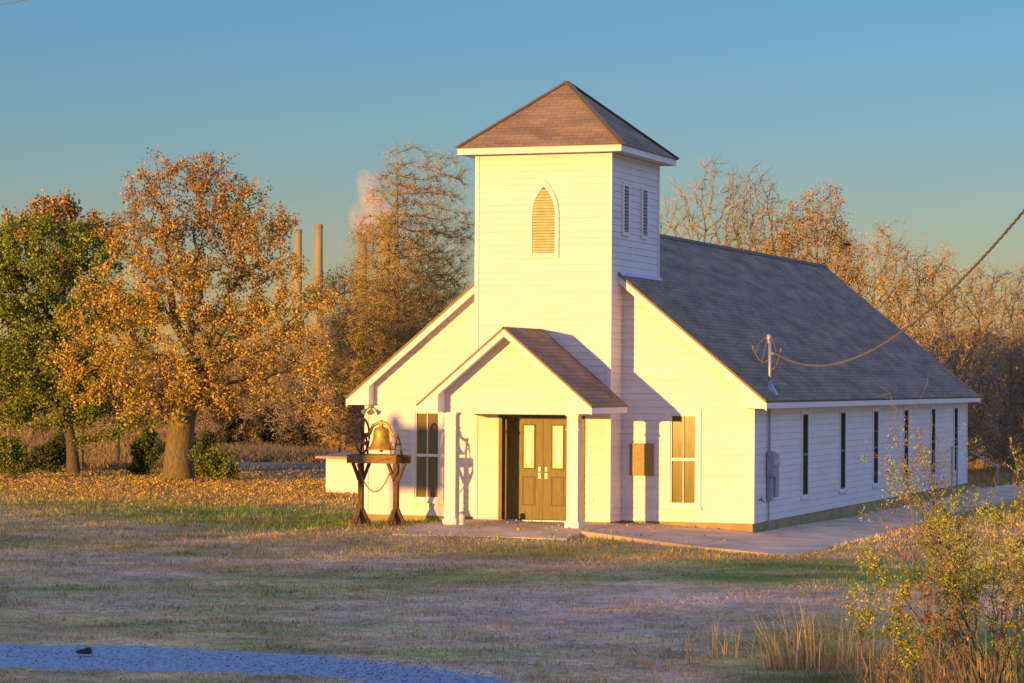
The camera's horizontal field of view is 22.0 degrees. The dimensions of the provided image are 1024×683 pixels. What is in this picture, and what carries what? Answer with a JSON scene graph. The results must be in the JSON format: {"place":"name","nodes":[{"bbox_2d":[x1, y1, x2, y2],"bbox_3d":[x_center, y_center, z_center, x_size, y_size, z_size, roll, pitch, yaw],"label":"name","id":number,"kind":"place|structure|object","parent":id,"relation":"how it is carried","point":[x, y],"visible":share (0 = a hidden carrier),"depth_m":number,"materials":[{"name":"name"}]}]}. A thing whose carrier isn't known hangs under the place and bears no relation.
{"place":"outdoors","nodes":[
{"label":"outdoors","id":0,"kind":"place"},
{"bbox_2d":[0,425,200,470],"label":"field grass","id":1,"kind":"structure","parent":0,"point":[98,455],"depth_m":129.25,"materials":[{"name":"beige plant"}]},
{"bbox_2d":[194,424,363,462],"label":"field grass","id":2,"kind":"structure","parent":0,"point":[269,451],"depth_m":124.51,"materials":[{"name":"beige plant"}]},
{"bbox_2d":[0,628,598,682],"bbox_3d":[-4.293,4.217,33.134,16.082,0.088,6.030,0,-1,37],"label":"gravel road","id":3,"kind":"structure","parent":0,"point":[159,666],"depth_m":34.36,"materials":[{"name":"gravel"}]},
{"bbox_2d":[76,647,91,653],"bbox_3d":[-5.716,4.137,35.237,0.220,0.088,0.149,0,-1,20],"label":"rock","id":4,"kind":"object","parent":3,"relation":"on","point":[88,650],"visible":1,"depth_m":35.18,"materials":[{"name":"stone"}]},
{"bbox_2d":[0,427,1023,682],"bbox_3d":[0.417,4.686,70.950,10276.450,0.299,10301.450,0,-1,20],"label":"ground","id":5,"kind":"structure","parent":0,"point":[560,651],"depth_m":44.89,"materials":[{"name":"plant"}]},
{"bbox_2d":[6,417,10,436],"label":"fence post","id":6,"kind":"object","parent":5,"relation":"on","point":[8,431],"visible":0.15,"depth_m":109.89,"materials":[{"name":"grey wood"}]},
{"bbox_2d":[0,432,32,478],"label":"bush","id":7,"kind":"object","parent":5,"relation":"on","point":[14,459],"visible":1,"depth_m":95.75,"materials":[{"name":"green plant"}]},
{"bbox_2d":[0,322,80,439],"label":"bare tree","id":8,"kind":"object","parent":5,"relation":"on","point":[30,431],"visible":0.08,"depth_m":154.77,"materials":[{"name":"brown plant"}]},
{"bbox_2d":[25,432,65,473],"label":"bush","id":9,"kind":"object","parent":5,"relation":"on","point":[46,458],"visible":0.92,"depth_m":102.71,"materials":[{"name":"green plant"}]},
{"bbox_2d":[0,189,168,474],"bbox_3d":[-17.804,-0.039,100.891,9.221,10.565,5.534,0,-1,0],"label":"tree","id":10,"kind":"object","parent":5,"relation":"on","point":[14,272],"visible":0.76,"depth_m":100.48,"materials":[{"name":"green plant"}]},
{"bbox_2d":[76,367,104,471],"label":"young tree","id":11,"kind":"object","parent":5,"relation":"on","point":[83,429],"visible":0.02,"depth_m":103.94,"materials":[{"name":"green plant"}]},
{"bbox_2d":[115,416,119,463],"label":"fence post","id":12,"kind":"object","parent":5,"relation":"on","point":[117,453],"visible":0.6,"depth_m":111.86,"materials":[{"name":"brown wood"}]},
{"bbox_2d":[81,335,167,437],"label":"bare tree","id":13,"kind":"object","parent":5,"relation":"on","point":[98,425],"visible":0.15,"depth_m":154.78,"materials":[{"name":"brown plant"}]},
{"bbox_2d":[126,426,165,474],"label":"bush","id":14,"kind":"object","parent":5,"relation":"on","point":[146,458],"visible":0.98,"depth_m":100.74,"materials":[{"name":"green plant"}]},
{"bbox_2d":[0,354,327,427],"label":"distant woods","id":15,"kind":"object","parent":5,"relation":"on","point":[168,408],"visible":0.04,"depth_m":191.54,"materials":[{"name":"brown plant"}]},
{"bbox_2d":[42,144,347,480],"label":"oak tree","id":16,"kind":"object","parent":5,"relation":"on","point":[184,402],"visible":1,"depth_m":96.08,"materials":[{"name":"orange plant"}]},
{"bbox_2d":[193,427,226,476],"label":"bush","id":17,"kind":"object","parent":5,"relation":"on","point":[208,439],"visible":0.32,"depth_m":99.95,"materials":[{"name":"green plant"}]},
{"bbox_2d":[185,443,243,481],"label":"bush","id":18,"kind":"object","parent":5,"relation":"on","point":[214,466],"visible":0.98,"depth_m":95.30,"materials":[{"name":"green plant"}]},
{"bbox_2d":[170,328,259,437],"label":"bare tree","id":19,"kind":"object","parent":5,"relation":"on","point":[202,415],"visible":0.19,"depth_m":149.65,"materials":[{"name":"brown plant"}]},
{"bbox_2d":[208,389,256,445],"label":"thicket","id":20,"kind":"object","parent":5,"relation":"on","point":[227,428],"visible":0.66,"depth_m":141.82,"materials":[{"name":"brown plant"}]},
{"bbox_2d":[225,321,298,444],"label":"bare tree","id":21,"kind":"object","parent":5,"relation":"on","point":[264,403],"visible":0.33,"depth_m":145.54,"materials":[{"name":"brown plant"}]},
{"bbox_2d":[246,394,292,444],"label":"thicket","id":22,"kind":"object","parent":5,"relation":"on","point":[264,438],"visible":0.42,"depth_m":145.61,"materials":[{"name":"brown plant"}]},
{"bbox_2d":[256,309,335,445],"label":"bare tree","id":23,"kind":"object","parent":5,"relation":"on","point":[290,411],"visible":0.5,"depth_m":139.75,"materials":[{"name":"brown plant"}]},
{"bbox_2d":[293,229,301,362],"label":"chimney stack","id":24,"kind":"object","parent":5,"relation":"on","point":[298,243],"visible":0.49,"depth_m":1998.78,"materials":[{"name":"concrete"}]},
{"bbox_2d":[276,387,336,448],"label":"thicket","id":25,"kind":"object","parent":5,"relation":"on","point":[297,439],"visible":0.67,"depth_m":139.58,"materials":[{"name":"brown plant"}]},
{"bbox_2d":[312,224,322,359],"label":"chimney stack","id":26,"kind":"object","parent":5,"relation":"on","point":[318,260],"visible":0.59,"depth_m":1998.42,"materials":[{"name":"concrete"}]},
{"bbox_2d":[297,324,364,437],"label":"bare tree","id":27,"kind":"object","parent":5,"relation":"on","point":[324,371],"visible":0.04,"depth_m":149.77,"materials":[{"name":"brown plant"}]},
{"bbox_2d":[315,452,357,493],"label":"well shed","id":28,"kind":"structure","parent":5,"relation":"on","point":[341,476],"depth_m":85.50,"materials":[{"name":"white paint"}]},
{"bbox_2d":[306,261,378,452],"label":"bare tree","id":29,"kind":"object","parent":5,"relation":"on","point":[340,449],"visible":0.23,"depth_m":123.83,"materials":[{"name":"brown plant"}]},
{"bbox_2d":[327,385,363,442],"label":"thicket","id":30,"kind":"object","parent":5,"relation":"on","point":[338,424],"visible":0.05,"depth_m":143.75,"materials":[{"name":"brown plant"}]},
{"bbox_2d":[357,234,367,350],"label":"chimney stack","id":31,"kind":"object","parent":5,"relation":"on","point":[365,241],"visible":0.1,"depth_m":1998.20,"materials":[{"name":"concrete"}]},
{"bbox_2d":[310,283,422,452],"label":"bare tree","id":32,"kind":"object","parent":5,"relation":"on","point":[347,422],"visible":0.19,"depth_m":118.69,"materials":[{"name":"brown plant"}]},
{"bbox_2d":[347,453,410,525],"bbox_3d":[-3.252,3.602,64.099,1.440,1.720,0.671,0,-1,20],"label":"bell stand","id":33,"kind":"object","parent":5,"relation":"on","point":[360,514],"visible":0.99,"depth_m":63.94,"materials":[{"name":"brown wood"}]},
{"bbox_2d":[355,417,402,454],"bbox_3d":[-3.208,2.303,64.117,1.006,0.896,0.896,0,-1,20],"label":"church bell","id":34,"kind":"object","parent":33,"relation":"on","point":[381,442],"visible":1,"depth_m":63.99,"materials":[{"name":"metal"}]},
{"bbox_2d":[379,227,390,342],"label":"chimney stack","id":35,"kind":"object","parent":5,"relation":"on","point":[384,268],"visible":0.11,"depth_m":1997.90,"materials":[{"name":"concrete"}]},
{"bbox_2d":[303,138,474,408],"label":"bare tree","id":36,"kind":"object","parent":5,"relation":"on","point":[397,311],"visible":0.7,"depth_m":111.55,"materials":[{"name":"brown plant"}]},
{"bbox_2d":[375,285,455,357],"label":"bare tree","id":37,"kind":"object","parent":5,"relation":"on","point":[418,311],"visible":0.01,"depth_m":115.82,"materials":[{"name":"brown plant"}]},
{"bbox_2d":[0,467,1006,522],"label":"leaf litter","id":38,"kind":"object","parent":5,"relation":"on","point":[99,481],"visible":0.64,"depth_m":88.20,"materials":[{"name":"orange plant"}]},
{"bbox_2d":[392,519,623,539],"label":"porch slab","id":39,"kind":"structure","parent":5,"relation":"on","point":[496,527],"depth_m":61.49,"materials":[{"name":"concrete"}]},
{"bbox_2d":[458,511,464,524],"bbox_3d":[-1.196,4.210,62.762,0.170,0.330,0.166,0,-1,20],"label":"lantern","id":40,"kind":"object","parent":39,"relation":"on","point":[461,517],"visible":1,"depth_m":62.70,"materials":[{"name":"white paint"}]},
{"bbox_2d":[346,81,980,532],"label":"church","id":41,"kind":"structure","parent":5,"relation":"on","point":[570,343],"depth_m":64.93,"materials":[{"name":"white paint"}]},
{"bbox_2d":[361,405,374,414],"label":"flood light","id":42,"kind":"object","parent":41,"relation":"attached to","point":[371,411],"visible":1,"depth_m":66.91,"materials":[{"name":"grey metal"}]},
{"bbox_2d":[408,407,443,503],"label":"window","id":43,"kind":"structure","parent":41,"relation":"in","point":[426,428],"depth_m":66.62,"materials":[{"name":"white paint"}]},
{"bbox_2d":[515,419,542,519],"bbox_3d":[0.416,3.138,64.704,0.723,2.470,0.123,0,-1,20],"label":"door","id":44,"kind":"structure","parent":41,"relation":"in","point":[529,432],"depth_m":64.71,"materials":[{"name":"brown wood"}]},
{"bbox_2d":[543,419,566,519],"bbox_3d":[1.099,3.138,64.454,0.723,2.470,0.123,0,-1,20],"label":"door","id":45,"kind":"structure","parent":41,"relation":"in","point":[554,430],"depth_m":64.47,"materials":[{"name":"brown wood"}]},
{"bbox_2d":[629,443,653,475],"bbox_3d":[3.185,2.897,64.605,0.610,0.790,0.042,0,-1,20],"label":"plaque","id":46,"kind":"object","parent":41,"relation":"attached to","point":[641,459],"visible":1,"depth_m":64.58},
{"bbox_2d":[663,410,701,509],"bbox_3d":[4.184,2.881,64.265,0.960,2.426,0.140,0,-1,20],"label":"window","id":47,"kind":"structure","parent":41,"relation":"in","point":[682,427],"depth_m":64.30,"materials":[{"name":"white paint"}]},
{"bbox_2d":[752,334,781,394],"bbox_3d":[6.314,0.645,64.919,0.766,1.670,0.429,0,-1,20],"label":"service mast","id":48,"kind":"object","parent":41,"relation":"on","point":[770,386],"visible":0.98,"depth_m":64.86,"materials":[{"name":"grey metal"}]},
{"bbox_2d":[772,209,1023,366],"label":"power cable","id":49,"kind":"object","parent":48,"relation":"attached to","point":[965,275],"visible":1,"depth_m":40.35,"materials":[{"name":"black rubber"}]},
{"bbox_2d":[767,409,780,529],"bbox_3d":[6.539,3.184,65.048,0.305,3.100,0.760,0,-1,20],"label":"electric meter","id":50,"kind":"object","parent":41,"relation":"attached to","point":[773,462],"visible":0.98,"depth_m":64.81,"materials":[{"name":"grey paint"}]},
{"bbox_2d":[776,456,778,494],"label":"breaker door","id":51,"kind":"structure","parent":50,"relation":"in","point":[777,468],"depth_m":65.22,"materials":[{"name":"grey metal"}]},
{"bbox_2d":[799,410,810,499],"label":"window","id":52,"kind":"structure","parent":41,"relation":"in","point":[805,414],"depth_m":68.66,"materials":[{"name":"glass"}]},
{"bbox_2d":[838,408,847,492],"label":"window","id":53,"kind":"structure","parent":41,"relation":"in","point":[842,447],"depth_m":72.77,"materials":[{"name":"glass"}]},
{"bbox_2d":[872,407,880,487],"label":"window","id":54,"kind":"structure","parent":41,"relation":"in","point":[875,423],"depth_m":76.79,"materials":[{"name":"black glass"}]},
{"bbox_2d":[903,406,908,482],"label":"window","id":55,"kind":"structure","parent":41,"relation":"in","point":[906,409],"depth_m":80.83,"materials":[{"name":"black glass"}]},
{"bbox_2d":[930,405,936,477],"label":"window","id":56,"kind":"structure","parent":41,"relation":"in","point":[933,408],"depth_m":84.85,"materials":[{"name":"black glass"}]},
{"bbox_2d":[953,405,959,473],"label":"window","id":57,"kind":"structure","parent":41,"relation":"in","point":[956,407],"depth_m":88.60,"materials":[{"name":"black glass"}]},
{"bbox_2d":[686,632,696,664],"bbox_3d":[2.369,4.022,34.761,0.187,0.494,0.318,0,-1,0],"label":"dry grass clump","id":58,"kind":"object","parent":5,"relation":"on","point":[692,654],"visible":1,"depth_m":34.75,"materials":[{"name":"beige plant"}]},
{"bbox_2d":[660,150,776,253],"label":"bare tree","id":59,"kind":"object","parent":5,"relation":"on","point":[755,238],"visible":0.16,"depth_m":113.92,"materials":[{"name":"brown plant"}]},
{"bbox_2d":[701,617,756,658],"bbox_3d":[3.002,4.013,35.763,0.736,0.550,0.845,0,-1,39],"label":"dry grass clump","id":60,"kind":"object","parent":5,"relation":"on","point":[725,648],"visible":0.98,"depth_m":35.84,"materials":[{"name":"beige plant"}]},
{"bbox_2d":[732,608,793,670],"bbox_3d":[3.086,3.862,34.273,1.242,0.808,0.759,0,-1,0],"label":"dry grass clump","id":61,"kind":"object","parent":5,"relation":"on","point":[773,662],"visible":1,"depth_m":34.27,"materials":[{"name":"beige plant"}]},
{"bbox_2d":[714,159,823,261],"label":"bare tree","id":62,"kind":"object","parent":5,"relation":"on","point":[766,207],"visible":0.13,"depth_m":116.01,"materials":[{"name":"brown plant"}]},
{"bbox_2d":[749,600,853,671],"bbox_3d":[3.785,3.811,34.716,1.529,0.932,1.263,0,-1,35],"label":"dry grass clump","id":63,"kind":"object","parent":5,"relation":"on","point":[807,662],"visible":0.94,"depth_m":34.40,"materials":[{"name":"beige plant"}]},
{"bbox_2d":[581,484,1023,557],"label":"footpath","id":64,"kind":"structure","parent":5,"relation":"on","point":[802,539],"depth_m":62.70,"materials":[{"name":"concrete"}]},
{"bbox_2d":[407,502,918,544],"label":"blown leaves","id":65,"kind":"object","parent":64,"relation":"on","point":[634,523],"visible":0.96,"depth_m":61.89,"materials":[{"name":"brown plant"}]},
{"bbox_2d":[970,451,998,487],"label":"handrail","id":66,"kind":"object","parent":64,"relation":"on","point":[986,460],"visible":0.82,"depth_m":91.58,"materials":[{"name":"grey metal"}]},
{"bbox_2d":[758,180,872,299],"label":"bare tree","id":67,"kind":"object","parent":5,"relation":"on","point":[836,242],"visible":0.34,"depth_m":111.85,"materials":[{"name":"orange plant"}]},
{"bbox_2d":[662,636,1023,682],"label":"roadside weeds","id":68,"kind":"object","parent":5,"relation":"on","point":[854,680],"visible":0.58,"depth_m":33.45,"materials":[{"name":"brown plant"}]},
{"bbox_2d":[808,611,883,671],"bbox_3d":[4.429,3.882,34.292,1.249,0.785,0.868,1,-1,-20],"label":"dry grass clump","id":69,"kind":"object","parent":5,"relation":"on","point":[839,653],"visible":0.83,"depth_m":34.31,"materials":[{"name":"beige plant"}]},
{"bbox_2d":[832,627,911,677],"bbox_3d":[4.659,3.924,33.422,1.012,0.678,1.234,1,-1,-25],"label":"dry grass clump","id":70,"kind":"object","parent":5,"relation":"on","point":[871,665],"visible":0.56,"depth_m":33.41,"materials":[{"name":"beige plant"}]},
{"bbox_2d":[825,217,921,338],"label":"bare tree","id":71,"kind":"object","parent":5,"relation":"on","point":[878,282],"visible":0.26,"depth_m":111.01,"materials":[{"name":"brown plant"}]},
{"bbox_2d":[836,537,949,682],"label":"feathery shrub","id":72,"kind":"object","parent":5,"relation":"on","point":[866,613],"visible":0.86,"depth_m":27.96,"materials":[{"name":"yellow plant"}]},
{"bbox_2d":[817,638,988,682],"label":"dry grass clump","id":73,"kind":"object","parent":5,"relation":"on","point":[910,676],"visible":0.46,"depth_m":30.90,"materials":[{"name":"beige plant"}]},
{"bbox_2d":[860,230,968,371],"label":"bare tree","id":74,"kind":"object","parent":5,"relation":"on","point":[932,312],"visible":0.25,"depth_m":111.91,"materials":[{"name":"brown plant"}]},
{"bbox_2d":[891,314,956,366],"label":"bare tree","id":75,"kind":"object","parent":5,"relation":"on","point":[926,344],"visible":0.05,"depth_m":103.87,"materials":[{"name":"brown plant"}]},
{"bbox_2d":[855,371,1023,682],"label":"feathery shrub","id":76,"kind":"object","parent":5,"relation":"on","point":[940,521],"visible":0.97,"depth_m":28.46,"materials":[{"name":"green plant"}]},
{"bbox_2d":[891,242,1002,454],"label":"bare tree","id":77,"kind":"object","parent":5,"relation":"on","point":[964,302],"visible":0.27,"depth_m":111.87,"materials":[{"name":"brown plant"}]},
{"bbox_2d":[951,446,957,494],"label":"handrail","id":78,"kind":"object","parent":5,"relation":"on","point":[952,482],"visible":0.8,"depth_m":85.47,"materials":[{"name":"grey metal"}]},
{"bbox_2d":[912,303,1016,468],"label":"bare tree","id":79,"kind":"object","parent":5,"relation":"on","point":[975,380],"visible":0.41,"depth_m":105.83,"materials":[{"name":"brown plant"}]},
{"bbox_2d":[907,642,1023,682],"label":"dry grass clump","id":80,"kind":"object","parent":5,"relation":"on","point":[996,676],"visible":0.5,"depth_m":30.91,"materials":[{"name":"beige plant"}]},
{"bbox_2d":[914,328,1023,435],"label":"distant woods","id":81,"kind":"object","parent":5,"relation":"on","point":[980,359],"visible":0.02,"depth_m":176.68,"materials":[{"name":"brown plant"}]},
{"bbox_2d":[925,260,1023,468],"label":"bare tree","id":82,"kind":"object","parent":5,"relation":"on","point":[982,464],"visible":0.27,"depth_m":113.86,"materials":[{"name":"brown plant"}]},
{"bbox_2d":[968,426,1006,462],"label":"bush","id":83,"kind":"object","parent":5,"relation":"on","point":[1004,459],"visible":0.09,"depth_m":121.52,"materials":[{"name":"green plant"}]},
{"bbox_2d":[956,458,1023,681],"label":"feathery shrub","id":84,"kind":"object","parent":5,"relation":"on","point":[993,507],"visible":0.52,"depth_m":31.11,"materials":[{"name":"green plant"}]},
{"bbox_2d":[959,263,1023,473],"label":"bare tree","id":85,"kind":"object","parent":5,"relation":"on","point":[1010,422],"visible":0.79,"depth_m":108.86,"materials":[{"name":"brown plant"}]},
{"bbox_2d":[963,326,1023,463],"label":"bare tree","id":86,"kind":"object","parent":5,"relation":"on","point":[1003,434],"visible":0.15,"depth_m":120.76,"materials":[{"name":"brown plant"}]},
{"bbox_2d":[968,402,1023,449],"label":"bush","id":87,"kind":"object","parent":5,"relation":"on","point":[999,423],"visible":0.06,"depth_m":127.52,"materials":[{"name":"brown plant"}]},
{"bbox_2d":[1000,261,1023,463],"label":"bare tree","id":88,"kind":"object","parent":5,"relation":"on","point":[1017,297],"visible":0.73,"depth_m":109.96,"materials":[{"name":"brown plant"}]},
{"bbox_2d":[0,0,1023,367],"label":"sky","id":89,"kind":"structure","parent":0,"point":[914,109],"materials":[{"name":"blue"}]},
{"bbox_2d":[888,560,979,682],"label":"feathery shrub","id":90,"kind":"object","parent":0,"point":[928,621],"visible":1,"depth_m":27.16,"materials":[{"name":"green plant"}]},
{"bbox_2d":[966,446,1023,486],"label":"field grass","id":91,"kind":"structure","parent":0,"point":[1002,475],"depth_m":103.93,"materials":[{"name":"beige plant"}]}
]}

